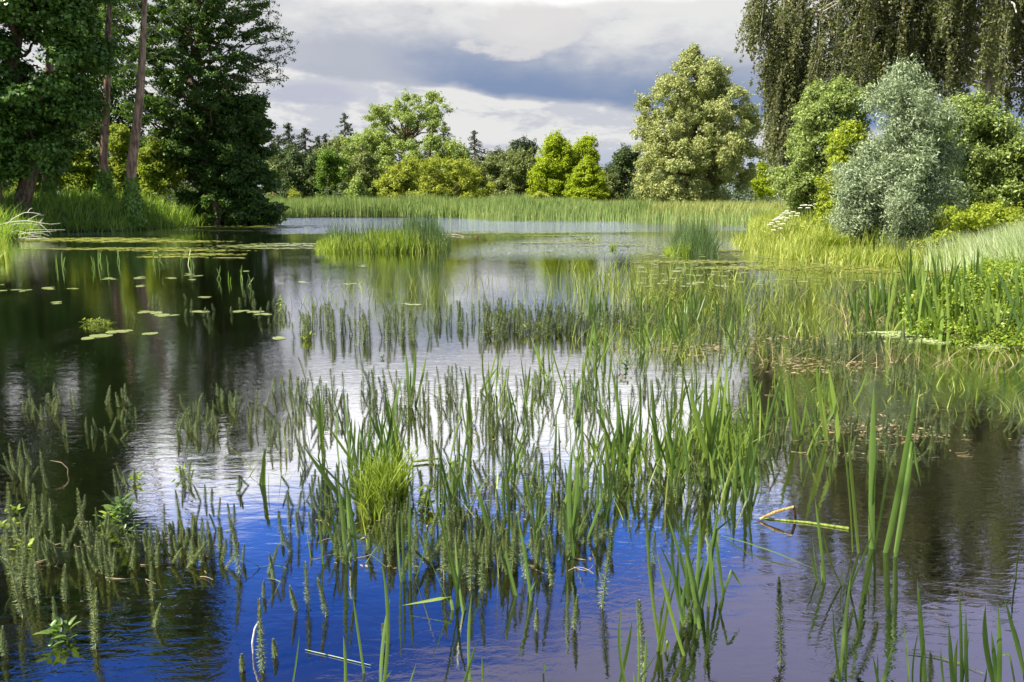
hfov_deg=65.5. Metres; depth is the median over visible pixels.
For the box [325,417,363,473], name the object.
flag plant
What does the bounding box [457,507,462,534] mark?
mares tail shoot
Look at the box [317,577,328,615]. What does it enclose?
mares tail shoot
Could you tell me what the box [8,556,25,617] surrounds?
mares tail shoot
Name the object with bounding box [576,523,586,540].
mares tail shoot
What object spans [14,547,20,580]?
mares tail shoot
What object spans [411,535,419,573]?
mares tail shoot
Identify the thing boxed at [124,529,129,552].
mares tail shoot
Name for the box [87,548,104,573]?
mares tail shoot
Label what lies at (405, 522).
mares tail shoot
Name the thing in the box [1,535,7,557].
mares tail shoot
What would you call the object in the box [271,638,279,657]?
mares tail shoot
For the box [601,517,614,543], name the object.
mares tail shoot
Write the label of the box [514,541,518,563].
mares tail shoot
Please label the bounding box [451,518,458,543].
mares tail shoot
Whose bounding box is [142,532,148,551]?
mares tail shoot
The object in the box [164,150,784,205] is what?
woods
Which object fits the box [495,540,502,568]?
mares tail shoot
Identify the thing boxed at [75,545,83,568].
mares tail shoot
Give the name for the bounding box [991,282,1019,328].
flag plant
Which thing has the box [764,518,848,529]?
floating stalk
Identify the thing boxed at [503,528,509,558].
mares tail shoot
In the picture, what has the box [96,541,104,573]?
mares tail shoot
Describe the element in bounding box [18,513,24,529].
mares tail shoot
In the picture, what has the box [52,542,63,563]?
mares tail shoot
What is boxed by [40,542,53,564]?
mares tail shoot
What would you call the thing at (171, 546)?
mares tail shoot
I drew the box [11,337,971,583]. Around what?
floating stalks
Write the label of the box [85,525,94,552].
mares tail shoot
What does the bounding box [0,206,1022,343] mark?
ground
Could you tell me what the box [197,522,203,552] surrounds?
mares tail shoot
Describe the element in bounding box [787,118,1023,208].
thicket
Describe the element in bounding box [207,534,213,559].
mares tail shoot
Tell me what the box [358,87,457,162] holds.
airy tree
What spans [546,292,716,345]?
bur reed
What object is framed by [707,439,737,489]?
flag plant
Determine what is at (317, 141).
conifer tree
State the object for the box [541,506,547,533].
mares tail shoot
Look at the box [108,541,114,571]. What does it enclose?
mares tail shoot
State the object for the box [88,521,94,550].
mares tail shoot
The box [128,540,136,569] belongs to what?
mares tail shoot
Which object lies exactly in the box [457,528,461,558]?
mares tail shoot
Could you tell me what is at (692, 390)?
flag plant
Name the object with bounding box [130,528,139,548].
mares tail shoot
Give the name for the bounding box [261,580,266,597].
mares tail shoot
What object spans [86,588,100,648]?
mares tail shoot
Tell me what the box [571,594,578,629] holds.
mares tail shoot
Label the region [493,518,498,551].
mares tail shoot
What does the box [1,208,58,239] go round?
dead branch heap
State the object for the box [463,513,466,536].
mares tail shoot
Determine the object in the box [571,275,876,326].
bur reed
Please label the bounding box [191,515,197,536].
mares tail shoot
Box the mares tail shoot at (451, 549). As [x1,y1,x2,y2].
[449,539,454,565]
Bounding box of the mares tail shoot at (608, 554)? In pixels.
[597,531,612,607]
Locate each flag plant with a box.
[259,446,266,484]
[292,640,298,681]
[303,446,357,513]
[310,392,327,458]
[318,512,338,563]
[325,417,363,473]
[328,461,357,560]
[334,393,352,462]
[343,636,346,681]
[347,523,380,533]
[349,415,373,476]
[353,598,364,673]
[368,429,394,475]
[371,373,402,454]
[375,402,389,461]
[379,562,390,681]
[382,423,406,474]
[385,396,402,457]
[397,497,432,581]
[405,347,426,405]
[406,596,453,609]
[424,467,438,519]
[429,486,466,612]
[435,458,447,512]
[435,496,463,543]
[438,446,469,511]
[439,444,463,497]
[448,411,461,472]
[455,435,492,545]
[456,435,473,481]
[462,368,474,434]
[463,595,483,681]
[481,353,500,393]
[488,356,509,413]
[495,454,516,497]
[500,445,522,489]
[501,455,509,545]
[503,386,519,424]
[503,546,517,595]
[512,422,529,456]
[517,516,535,600]
[520,354,533,412]
[524,471,541,556]
[525,369,540,410]
[525,456,537,506]
[529,486,548,546]
[530,336,549,383]
[537,340,549,363]
[537,344,554,382]
[538,446,553,506]
[550,344,571,389]
[555,413,560,468]
[558,472,575,527]
[560,446,588,556]
[561,373,587,421]
[573,438,590,485]
[577,447,582,485]
[580,409,583,464]
[581,468,589,505]
[582,352,595,386]
[583,432,603,456]
[584,320,593,371]
[585,304,595,328]
[586,315,598,349]
[586,471,613,538]
[587,286,594,318]
[587,296,600,323]
[587,380,600,414]
[589,444,613,512]
[592,352,602,384]
[593,322,606,355]
[593,399,633,459]
[593,442,599,460]
[597,290,605,322]
[597,444,617,501]
[600,326,617,365]
[600,365,632,461]
[602,428,612,470]
[604,421,620,465]
[605,400,637,467]
[606,336,615,385]
[616,428,634,485]
[616,438,634,478]
[618,610,635,681]
[626,429,648,477]
[627,411,646,471]
[631,281,649,313]
[634,320,648,351]
[635,317,643,343]
[636,310,658,349]
[636,604,657,681]
[638,291,652,314]
[639,380,649,416]
[646,506,685,655]
[647,380,679,470]
[651,422,669,477]
[652,289,667,319]
[655,415,666,462]
[659,509,701,628]
[660,314,668,338]
[663,310,679,350]
[663,420,692,486]
[665,299,671,320]
[665,314,678,336]
[665,419,691,492]
[670,305,685,343]
[673,369,693,419]
[678,306,692,338]
[680,280,694,308]
[680,294,687,316]
[680,361,703,419]
[688,390,712,430]
[689,294,705,319]
[689,361,726,477]
[691,282,706,317]
[691,452,714,491]
[695,508,737,607]
[702,279,716,310]
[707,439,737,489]
[710,396,718,441]
[711,377,730,415]
[711,510,724,603]
[714,296,719,324]
[716,400,732,440]
[717,409,739,473]
[718,452,736,499]
[718,569,742,607]
[723,316,736,352]
[724,288,736,323]
[727,423,751,477]
[734,435,758,500]
[737,284,752,324]
[737,385,760,455]
[739,386,753,430]
[743,381,764,426]
[743,436,761,488]
[746,428,765,451]
[747,396,759,442]
[749,359,761,412]
[763,372,782,436]
[773,358,789,411]
[774,342,784,397]
[774,373,795,419]
[775,388,801,435]
[786,373,812,440]
[792,394,816,437]
[804,382,838,441]
[805,404,822,460]
[810,539,822,585]
[815,501,841,585]
[816,364,843,443]
[818,382,831,412]
[819,362,831,396]
[833,575,850,681]
[839,412,859,553]
[843,363,867,403]
[846,530,873,590]
[847,288,858,326]
[851,279,874,328]
[857,269,877,327]
[868,387,876,548]
[870,289,882,320]
[872,282,881,314]
[873,276,886,307]
[873,648,891,681]
[874,454,890,548]
[875,267,902,321]
[883,387,916,552]
[885,280,904,321]
[886,266,905,328]
[893,280,926,334]
[894,441,920,556]
[895,249,929,286]
[896,251,930,330]
[900,266,920,288]
[903,625,909,681]
[909,248,944,317]
[912,581,926,681]
[916,271,943,338]
[923,277,949,344]
[924,251,940,324]
[926,255,944,312]
[928,248,954,287]
[936,252,963,308]
[940,625,954,681]
[947,272,966,315]
[948,249,974,303]
[950,279,977,325]
[953,586,969,681]
[957,247,995,305]
[963,280,979,344]
[969,284,1006,344]
[978,259,1023,316]
[982,606,1001,681]
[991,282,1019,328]
[995,268,1023,346]
[1002,597,1023,681]
[1012,266,1023,325]
[1015,269,1023,326]
[1015,540,1021,578]
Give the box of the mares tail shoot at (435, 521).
[430,508,439,533]
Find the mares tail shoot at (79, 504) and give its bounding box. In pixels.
[76,488,86,535]
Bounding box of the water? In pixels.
[0,217,1023,681]
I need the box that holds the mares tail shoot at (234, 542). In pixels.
[228,514,242,573]
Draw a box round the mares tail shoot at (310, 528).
[307,511,313,539]
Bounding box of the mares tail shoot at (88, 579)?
[82,562,98,617]
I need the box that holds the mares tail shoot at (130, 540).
[126,533,143,554]
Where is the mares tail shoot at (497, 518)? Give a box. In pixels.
[495,509,500,530]
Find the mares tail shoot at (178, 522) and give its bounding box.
[176,519,180,539]
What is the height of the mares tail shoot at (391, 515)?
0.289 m
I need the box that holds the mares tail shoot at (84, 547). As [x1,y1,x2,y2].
[82,543,88,565]
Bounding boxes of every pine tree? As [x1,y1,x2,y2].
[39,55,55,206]
[91,0,134,204]
[109,0,192,227]
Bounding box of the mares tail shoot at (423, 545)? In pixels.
[418,532,431,566]
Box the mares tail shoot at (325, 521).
[320,511,328,536]
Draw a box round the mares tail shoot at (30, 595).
[25,549,33,598]
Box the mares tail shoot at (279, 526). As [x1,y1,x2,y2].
[276,510,292,551]
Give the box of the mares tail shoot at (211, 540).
[208,530,217,559]
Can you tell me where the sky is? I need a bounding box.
[0,0,1023,200]
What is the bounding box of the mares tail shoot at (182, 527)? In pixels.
[181,524,185,547]
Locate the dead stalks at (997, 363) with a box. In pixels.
[747,339,1021,373]
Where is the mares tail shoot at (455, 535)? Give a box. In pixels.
[453,527,457,561]
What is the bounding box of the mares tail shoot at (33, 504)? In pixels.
[28,483,36,535]
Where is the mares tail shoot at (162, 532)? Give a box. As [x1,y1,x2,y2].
[161,529,166,549]
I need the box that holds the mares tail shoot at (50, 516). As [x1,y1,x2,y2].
[48,499,53,535]
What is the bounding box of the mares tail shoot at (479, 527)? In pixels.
[477,515,483,542]
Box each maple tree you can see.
[0,0,126,216]
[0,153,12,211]
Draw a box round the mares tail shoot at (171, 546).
[168,533,174,554]
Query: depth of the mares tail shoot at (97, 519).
4.83 m
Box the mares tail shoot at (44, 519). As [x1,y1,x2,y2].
[38,513,46,530]
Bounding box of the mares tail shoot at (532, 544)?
[529,528,534,557]
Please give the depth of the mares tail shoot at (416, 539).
4.50 m
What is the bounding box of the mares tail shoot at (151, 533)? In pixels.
[149,522,155,553]
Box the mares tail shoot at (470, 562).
[466,531,474,590]
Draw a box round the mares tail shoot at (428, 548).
[424,530,433,566]
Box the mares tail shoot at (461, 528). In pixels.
[458,520,463,542]
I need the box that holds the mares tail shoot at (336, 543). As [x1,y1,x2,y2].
[332,524,338,560]
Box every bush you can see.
[1,100,200,206]
[9,174,57,195]
[54,137,98,193]
[108,121,140,198]
[137,127,187,204]
[272,140,308,185]
[274,165,304,200]
[288,186,301,199]
[307,140,346,188]
[321,178,349,197]
[338,172,371,199]
[371,158,411,199]
[372,152,496,199]
[439,137,478,193]
[461,158,494,196]
[476,186,515,198]
[492,146,520,192]
[525,188,553,200]
[601,161,619,199]
[604,172,622,202]
[621,172,657,200]
[750,159,776,200]
[924,194,1023,253]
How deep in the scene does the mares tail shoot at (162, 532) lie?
4.60 m
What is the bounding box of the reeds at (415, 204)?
[265,190,657,219]
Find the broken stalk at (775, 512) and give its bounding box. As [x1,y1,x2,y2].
[759,506,793,519]
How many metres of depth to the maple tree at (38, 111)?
47.26 m
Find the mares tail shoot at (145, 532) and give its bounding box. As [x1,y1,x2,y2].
[143,527,149,547]
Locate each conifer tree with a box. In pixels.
[262,135,287,194]
[280,123,297,158]
[292,128,313,159]
[307,135,322,184]
[320,133,329,146]
[335,112,353,141]
[422,127,434,157]
[431,121,454,178]
[466,130,487,165]
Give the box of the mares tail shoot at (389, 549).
[385,536,391,566]
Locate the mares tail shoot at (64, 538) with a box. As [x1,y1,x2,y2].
[60,524,66,544]
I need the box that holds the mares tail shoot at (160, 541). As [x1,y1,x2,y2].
[156,528,166,554]
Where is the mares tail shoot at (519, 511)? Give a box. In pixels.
[517,504,520,539]
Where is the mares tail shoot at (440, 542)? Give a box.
[429,531,446,555]
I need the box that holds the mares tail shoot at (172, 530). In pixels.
[169,522,176,545]
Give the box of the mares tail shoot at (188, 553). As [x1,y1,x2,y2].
[185,535,191,561]
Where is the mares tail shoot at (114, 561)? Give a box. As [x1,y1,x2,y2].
[111,548,118,575]
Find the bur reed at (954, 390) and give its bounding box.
[709,334,1023,419]
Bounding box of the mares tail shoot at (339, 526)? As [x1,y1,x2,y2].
[337,513,341,539]
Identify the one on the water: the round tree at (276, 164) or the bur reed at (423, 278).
the bur reed at (423, 278)
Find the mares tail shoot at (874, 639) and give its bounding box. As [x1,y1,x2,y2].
[856,621,878,678]
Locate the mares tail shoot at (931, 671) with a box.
[927,652,934,681]
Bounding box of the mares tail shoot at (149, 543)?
[147,536,153,559]
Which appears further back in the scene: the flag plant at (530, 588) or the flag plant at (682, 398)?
the flag plant at (682, 398)
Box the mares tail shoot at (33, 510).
[32,507,37,534]
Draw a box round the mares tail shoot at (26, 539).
[20,532,28,563]
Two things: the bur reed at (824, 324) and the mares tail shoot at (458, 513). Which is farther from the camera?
the bur reed at (824, 324)
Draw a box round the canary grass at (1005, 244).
[909,217,1023,277]
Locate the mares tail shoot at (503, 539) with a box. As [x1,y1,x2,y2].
[502,531,506,560]
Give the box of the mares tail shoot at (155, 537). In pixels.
[154,532,159,555]
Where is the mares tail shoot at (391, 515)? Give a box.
[388,507,396,550]
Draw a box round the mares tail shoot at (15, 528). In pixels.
[10,518,21,542]
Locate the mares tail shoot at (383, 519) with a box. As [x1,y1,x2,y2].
[381,510,386,528]
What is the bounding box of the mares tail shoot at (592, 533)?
[587,513,600,543]
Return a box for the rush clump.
[662,215,721,255]
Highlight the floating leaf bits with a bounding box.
[323,322,1010,569]
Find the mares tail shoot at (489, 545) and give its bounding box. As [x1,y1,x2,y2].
[485,530,491,565]
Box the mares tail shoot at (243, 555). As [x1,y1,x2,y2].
[241,544,245,564]
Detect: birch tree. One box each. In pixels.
[481,148,508,192]
[502,144,535,196]
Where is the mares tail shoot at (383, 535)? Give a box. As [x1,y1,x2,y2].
[381,522,387,553]
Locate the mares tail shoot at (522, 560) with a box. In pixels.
[518,521,525,578]
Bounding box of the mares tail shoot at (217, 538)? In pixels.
[216,527,221,551]
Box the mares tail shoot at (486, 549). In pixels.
[484,527,490,569]
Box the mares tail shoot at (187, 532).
[183,527,189,550]
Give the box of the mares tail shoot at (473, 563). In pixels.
[471,546,476,576]
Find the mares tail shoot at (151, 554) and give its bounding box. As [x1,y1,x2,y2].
[148,544,154,564]
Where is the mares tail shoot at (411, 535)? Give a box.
[407,517,413,549]
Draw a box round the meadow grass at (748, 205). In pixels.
[359,197,816,221]
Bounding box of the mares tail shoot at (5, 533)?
[1,524,13,573]
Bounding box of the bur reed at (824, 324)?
[688,277,924,342]
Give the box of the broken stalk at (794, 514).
[793,507,796,519]
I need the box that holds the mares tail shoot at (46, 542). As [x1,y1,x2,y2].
[44,535,53,565]
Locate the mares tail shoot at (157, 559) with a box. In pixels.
[153,543,160,567]
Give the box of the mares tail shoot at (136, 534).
[133,522,141,546]
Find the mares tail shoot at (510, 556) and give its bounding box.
[508,533,513,562]
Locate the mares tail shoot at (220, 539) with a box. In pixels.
[217,526,223,554]
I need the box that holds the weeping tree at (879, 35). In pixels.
[734,0,1023,186]
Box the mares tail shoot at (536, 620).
[533,608,539,630]
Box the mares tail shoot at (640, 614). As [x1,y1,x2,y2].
[636,599,648,678]
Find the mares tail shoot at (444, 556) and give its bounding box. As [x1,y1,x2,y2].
[439,516,448,581]
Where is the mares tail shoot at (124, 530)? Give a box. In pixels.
[123,529,141,549]
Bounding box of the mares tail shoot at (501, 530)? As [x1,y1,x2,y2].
[496,518,503,552]
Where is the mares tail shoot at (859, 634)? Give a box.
[828,620,865,681]
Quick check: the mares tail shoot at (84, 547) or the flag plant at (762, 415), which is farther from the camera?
the flag plant at (762, 415)
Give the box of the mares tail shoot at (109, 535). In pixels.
[101,528,112,547]
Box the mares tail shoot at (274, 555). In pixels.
[267,543,278,572]
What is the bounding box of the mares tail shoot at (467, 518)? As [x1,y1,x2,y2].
[465,514,472,536]
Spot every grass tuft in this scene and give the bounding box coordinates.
[333,435,429,520]
[660,410,772,464]
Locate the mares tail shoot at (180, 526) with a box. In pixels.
[178,518,182,540]
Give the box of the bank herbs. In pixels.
[742,203,1023,259]
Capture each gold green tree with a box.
[524,126,577,199]
[562,155,610,201]
[568,131,602,170]
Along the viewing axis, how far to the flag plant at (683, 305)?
13.77 m
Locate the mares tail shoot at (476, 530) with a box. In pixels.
[474,525,480,550]
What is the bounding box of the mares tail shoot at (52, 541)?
[50,535,57,559]
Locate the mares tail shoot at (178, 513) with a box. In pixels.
[177,506,184,527]
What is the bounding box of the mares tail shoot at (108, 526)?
[106,513,111,534]
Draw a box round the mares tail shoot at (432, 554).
[423,530,439,564]
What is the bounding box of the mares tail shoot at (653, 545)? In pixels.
[650,529,657,563]
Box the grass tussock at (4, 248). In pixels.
[0,235,14,261]
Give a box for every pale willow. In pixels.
[337,125,420,198]
[406,132,470,195]
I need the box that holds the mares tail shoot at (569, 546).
[566,526,572,559]
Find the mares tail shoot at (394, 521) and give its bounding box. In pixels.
[393,518,396,545]
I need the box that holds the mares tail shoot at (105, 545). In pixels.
[102,535,113,564]
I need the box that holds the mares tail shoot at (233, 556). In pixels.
[225,541,239,567]
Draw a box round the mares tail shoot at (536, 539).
[532,530,538,559]
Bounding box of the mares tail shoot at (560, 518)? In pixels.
[558,505,562,533]
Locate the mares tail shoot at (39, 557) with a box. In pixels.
[37,541,42,561]
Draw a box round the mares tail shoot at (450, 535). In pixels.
[447,519,453,551]
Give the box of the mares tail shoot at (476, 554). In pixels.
[474,538,478,573]
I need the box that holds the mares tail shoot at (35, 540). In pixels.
[32,530,37,554]
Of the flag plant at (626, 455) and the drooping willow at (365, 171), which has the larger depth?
the drooping willow at (365, 171)
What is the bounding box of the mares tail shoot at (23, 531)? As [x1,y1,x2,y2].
[16,523,27,594]
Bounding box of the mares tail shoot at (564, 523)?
[560,509,565,541]
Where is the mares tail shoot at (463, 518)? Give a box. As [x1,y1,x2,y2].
[462,509,465,531]
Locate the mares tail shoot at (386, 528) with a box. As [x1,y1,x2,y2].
[383,518,389,548]
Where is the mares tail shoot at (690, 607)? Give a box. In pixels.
[682,599,693,626]
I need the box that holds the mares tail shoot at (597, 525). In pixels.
[593,513,600,545]
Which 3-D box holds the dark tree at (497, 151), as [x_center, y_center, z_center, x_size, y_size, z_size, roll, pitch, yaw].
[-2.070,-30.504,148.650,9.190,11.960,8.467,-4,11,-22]
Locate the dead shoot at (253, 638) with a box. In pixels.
[251,621,258,653]
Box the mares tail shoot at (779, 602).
[774,576,786,665]
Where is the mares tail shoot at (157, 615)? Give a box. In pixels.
[151,603,160,626]
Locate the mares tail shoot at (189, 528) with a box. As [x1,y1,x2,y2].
[187,527,194,546]
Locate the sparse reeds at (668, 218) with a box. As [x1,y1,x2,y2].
[459,204,763,226]
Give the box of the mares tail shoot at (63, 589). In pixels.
[60,563,69,600]
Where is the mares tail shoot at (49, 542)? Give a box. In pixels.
[43,537,66,558]
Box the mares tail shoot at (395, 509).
[394,505,397,533]
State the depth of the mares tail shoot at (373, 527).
4.56 m
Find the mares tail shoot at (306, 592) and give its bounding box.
[303,561,312,611]
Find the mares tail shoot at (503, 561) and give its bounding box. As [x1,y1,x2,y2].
[500,551,512,574]
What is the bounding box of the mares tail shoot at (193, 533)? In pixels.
[192,514,197,538]
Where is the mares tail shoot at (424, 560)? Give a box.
[414,550,428,565]
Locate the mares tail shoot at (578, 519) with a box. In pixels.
[576,509,580,536]
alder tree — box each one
[38,0,137,164]
[99,0,298,225]
[137,76,291,225]
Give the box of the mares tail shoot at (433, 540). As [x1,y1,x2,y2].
[430,527,435,562]
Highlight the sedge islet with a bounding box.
[310,211,451,252]
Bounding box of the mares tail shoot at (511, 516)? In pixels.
[510,512,513,534]
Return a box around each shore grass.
[0,213,286,241]
[726,231,962,267]
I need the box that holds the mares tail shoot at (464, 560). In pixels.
[462,543,468,572]
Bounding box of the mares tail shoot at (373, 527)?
[364,523,374,553]
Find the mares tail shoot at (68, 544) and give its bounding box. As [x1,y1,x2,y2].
[54,532,73,566]
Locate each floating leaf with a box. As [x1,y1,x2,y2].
[305,649,368,664]
[721,535,811,567]
[908,652,984,673]
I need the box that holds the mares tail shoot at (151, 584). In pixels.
[148,562,154,600]
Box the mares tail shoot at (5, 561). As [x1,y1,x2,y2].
[0,556,20,575]
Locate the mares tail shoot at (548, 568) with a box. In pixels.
[543,523,554,585]
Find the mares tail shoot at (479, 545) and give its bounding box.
[477,529,481,563]
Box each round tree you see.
[262,154,285,198]
[273,143,323,199]
[309,145,351,197]
[313,133,356,182]
[607,142,641,200]
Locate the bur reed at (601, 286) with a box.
[533,251,705,305]
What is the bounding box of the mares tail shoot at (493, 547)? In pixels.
[491,532,495,560]
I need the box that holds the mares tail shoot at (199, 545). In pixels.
[197,534,204,562]
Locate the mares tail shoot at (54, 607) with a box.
[51,597,58,622]
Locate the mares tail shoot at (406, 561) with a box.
[401,550,409,573]
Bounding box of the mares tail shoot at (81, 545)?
[79,541,89,566]
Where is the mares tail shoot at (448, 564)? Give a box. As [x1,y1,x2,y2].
[445,540,451,573]
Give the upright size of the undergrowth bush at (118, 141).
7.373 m
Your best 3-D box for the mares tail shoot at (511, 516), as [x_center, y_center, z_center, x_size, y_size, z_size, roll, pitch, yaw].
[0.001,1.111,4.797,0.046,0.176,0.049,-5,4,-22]
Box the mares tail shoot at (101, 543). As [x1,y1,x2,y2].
[99,537,102,555]
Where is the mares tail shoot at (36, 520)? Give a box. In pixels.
[33,511,39,538]
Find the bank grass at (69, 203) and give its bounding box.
[0,183,197,228]
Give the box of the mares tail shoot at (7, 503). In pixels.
[4,482,14,531]
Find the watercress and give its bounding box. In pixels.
[899,248,1023,349]
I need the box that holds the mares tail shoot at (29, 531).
[27,523,32,543]
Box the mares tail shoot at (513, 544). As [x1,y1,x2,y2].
[509,512,518,573]
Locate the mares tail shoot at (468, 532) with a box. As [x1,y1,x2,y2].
[466,524,474,553]
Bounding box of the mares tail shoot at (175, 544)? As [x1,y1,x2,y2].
[172,535,180,553]
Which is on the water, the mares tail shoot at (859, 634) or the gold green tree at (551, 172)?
the mares tail shoot at (859, 634)
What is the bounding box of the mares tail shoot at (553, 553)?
[550,532,556,562]
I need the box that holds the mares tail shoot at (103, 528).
[100,520,107,537]
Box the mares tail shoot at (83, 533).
[81,529,94,546]
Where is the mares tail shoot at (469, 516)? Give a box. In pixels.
[467,505,473,535]
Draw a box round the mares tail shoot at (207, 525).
[205,520,212,543]
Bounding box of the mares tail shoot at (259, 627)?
[255,598,266,671]
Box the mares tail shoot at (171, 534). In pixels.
[170,530,174,551]
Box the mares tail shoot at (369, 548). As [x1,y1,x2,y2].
[366,530,372,555]
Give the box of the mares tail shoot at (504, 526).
[494,515,506,544]
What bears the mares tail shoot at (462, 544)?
on the water
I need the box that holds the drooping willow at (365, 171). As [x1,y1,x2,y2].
[343,142,383,199]
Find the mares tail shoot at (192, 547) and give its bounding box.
[190,536,196,561]
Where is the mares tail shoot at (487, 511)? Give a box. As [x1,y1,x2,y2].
[484,501,492,532]
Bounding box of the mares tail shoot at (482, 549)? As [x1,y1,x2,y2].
[476,537,486,592]
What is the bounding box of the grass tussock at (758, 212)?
[751,207,777,217]
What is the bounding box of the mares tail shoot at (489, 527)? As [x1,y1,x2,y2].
[485,524,490,558]
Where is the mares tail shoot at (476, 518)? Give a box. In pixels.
[472,515,478,551]
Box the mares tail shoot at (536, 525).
[526,519,537,555]
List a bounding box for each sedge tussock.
[571,236,601,240]
[609,242,617,249]
[814,231,851,250]
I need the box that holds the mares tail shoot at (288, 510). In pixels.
[286,495,292,532]
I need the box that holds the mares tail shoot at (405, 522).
[403,510,407,540]
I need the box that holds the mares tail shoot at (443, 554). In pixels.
[440,537,447,571]
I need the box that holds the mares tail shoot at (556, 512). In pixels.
[554,500,559,531]
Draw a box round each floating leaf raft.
[12,237,231,242]
[36,247,250,257]
[175,225,339,231]
[214,243,316,248]
[444,231,656,245]
[614,331,892,374]
[615,249,949,276]
[807,422,951,439]
[843,331,1021,349]
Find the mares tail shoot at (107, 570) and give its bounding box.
[103,549,112,582]
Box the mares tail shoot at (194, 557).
[187,541,206,567]
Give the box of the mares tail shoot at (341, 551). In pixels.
[337,526,344,562]
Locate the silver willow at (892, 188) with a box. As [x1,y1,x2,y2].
[819,53,977,250]
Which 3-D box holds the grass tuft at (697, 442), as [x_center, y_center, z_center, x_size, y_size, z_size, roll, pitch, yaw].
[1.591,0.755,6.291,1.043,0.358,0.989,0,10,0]
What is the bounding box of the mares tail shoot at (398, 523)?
[395,511,400,545]
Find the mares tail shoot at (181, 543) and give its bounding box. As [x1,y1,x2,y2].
[178,534,184,557]
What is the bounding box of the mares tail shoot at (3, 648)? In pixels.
[0,626,8,655]
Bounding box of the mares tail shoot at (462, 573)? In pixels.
[454,554,465,579]
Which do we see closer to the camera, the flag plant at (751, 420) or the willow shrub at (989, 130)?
the flag plant at (751, 420)
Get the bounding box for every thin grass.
[208,393,629,581]
[585,384,786,509]
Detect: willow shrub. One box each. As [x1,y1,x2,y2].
[762,74,875,222]
[809,112,874,231]
[930,78,1023,225]
[990,127,1023,202]
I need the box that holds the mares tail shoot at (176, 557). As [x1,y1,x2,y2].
[171,547,181,564]
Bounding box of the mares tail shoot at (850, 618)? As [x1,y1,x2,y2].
[835,607,854,679]
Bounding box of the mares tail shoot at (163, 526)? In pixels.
[162,503,166,532]
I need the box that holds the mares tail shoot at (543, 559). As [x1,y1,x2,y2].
[540,535,549,566]
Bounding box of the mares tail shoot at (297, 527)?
[294,510,300,537]
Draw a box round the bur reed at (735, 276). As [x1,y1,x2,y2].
[589,256,957,287]
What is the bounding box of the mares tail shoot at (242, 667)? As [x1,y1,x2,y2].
[239,653,245,671]
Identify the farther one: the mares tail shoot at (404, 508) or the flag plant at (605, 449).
the flag plant at (605, 449)
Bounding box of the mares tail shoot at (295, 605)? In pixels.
[288,585,298,610]
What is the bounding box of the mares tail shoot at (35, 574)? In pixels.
[31,554,41,602]
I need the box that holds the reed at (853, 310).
[813,277,921,328]
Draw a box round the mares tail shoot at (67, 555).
[66,538,71,562]
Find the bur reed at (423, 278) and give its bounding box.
[289,268,617,308]
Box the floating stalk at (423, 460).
[413,458,437,462]
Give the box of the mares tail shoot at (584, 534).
[580,510,588,543]
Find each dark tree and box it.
[477,145,521,163]
[508,135,540,162]
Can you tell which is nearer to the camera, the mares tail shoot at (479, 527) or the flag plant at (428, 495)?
the mares tail shoot at (479, 527)
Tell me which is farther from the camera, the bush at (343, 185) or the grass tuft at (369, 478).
the bush at (343, 185)
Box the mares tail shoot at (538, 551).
[533,539,540,564]
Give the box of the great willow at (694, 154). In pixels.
[625,42,768,204]
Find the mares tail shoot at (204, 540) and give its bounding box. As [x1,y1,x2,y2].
[202,533,207,556]
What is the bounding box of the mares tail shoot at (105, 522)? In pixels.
[101,512,107,536]
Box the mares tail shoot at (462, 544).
[459,540,464,571]
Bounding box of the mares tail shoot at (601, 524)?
[600,507,605,542]
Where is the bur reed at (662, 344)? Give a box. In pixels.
[575,312,779,367]
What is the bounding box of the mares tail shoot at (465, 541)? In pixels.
[462,531,469,564]
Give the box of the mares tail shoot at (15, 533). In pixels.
[12,519,17,542]
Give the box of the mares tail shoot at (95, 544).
[93,534,98,564]
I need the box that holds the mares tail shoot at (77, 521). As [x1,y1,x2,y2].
[65,518,79,545]
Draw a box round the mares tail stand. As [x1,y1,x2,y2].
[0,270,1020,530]
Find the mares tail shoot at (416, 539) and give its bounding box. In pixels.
[414,524,419,557]
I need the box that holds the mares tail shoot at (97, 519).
[94,508,100,533]
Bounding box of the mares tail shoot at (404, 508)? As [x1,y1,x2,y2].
[399,503,405,536]
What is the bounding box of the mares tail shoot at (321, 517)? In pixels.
[319,512,327,534]
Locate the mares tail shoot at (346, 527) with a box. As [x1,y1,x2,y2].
[344,513,347,543]
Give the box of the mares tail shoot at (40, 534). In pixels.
[36,526,41,556]
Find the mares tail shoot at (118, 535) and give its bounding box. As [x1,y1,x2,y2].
[111,523,125,545]
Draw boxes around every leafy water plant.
[0,517,19,530]
[4,504,23,515]
[8,536,34,549]
[33,615,80,645]
[97,508,120,525]
[100,493,141,531]
[128,471,145,480]
[171,464,194,476]
[277,295,287,311]
[300,331,311,339]
[414,484,443,508]
[484,326,495,335]
[618,359,630,371]
[629,325,638,335]
[661,281,667,292]
[669,288,678,299]
[671,279,681,288]
[706,290,717,300]
[708,301,722,314]
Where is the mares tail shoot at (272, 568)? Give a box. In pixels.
[269,553,275,579]
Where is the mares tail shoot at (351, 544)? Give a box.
[348,527,356,561]
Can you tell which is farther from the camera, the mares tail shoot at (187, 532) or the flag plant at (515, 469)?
the flag plant at (515, 469)
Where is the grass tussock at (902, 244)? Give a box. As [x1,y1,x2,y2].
[881,235,928,255]
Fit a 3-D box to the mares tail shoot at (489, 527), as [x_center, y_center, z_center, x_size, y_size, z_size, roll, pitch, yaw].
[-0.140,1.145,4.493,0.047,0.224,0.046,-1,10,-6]
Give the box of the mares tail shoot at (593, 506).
[590,500,607,533]
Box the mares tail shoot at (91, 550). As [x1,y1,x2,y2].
[89,548,96,571]
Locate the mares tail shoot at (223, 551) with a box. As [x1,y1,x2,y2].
[219,537,227,563]
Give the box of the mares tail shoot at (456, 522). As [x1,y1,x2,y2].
[453,511,462,538]

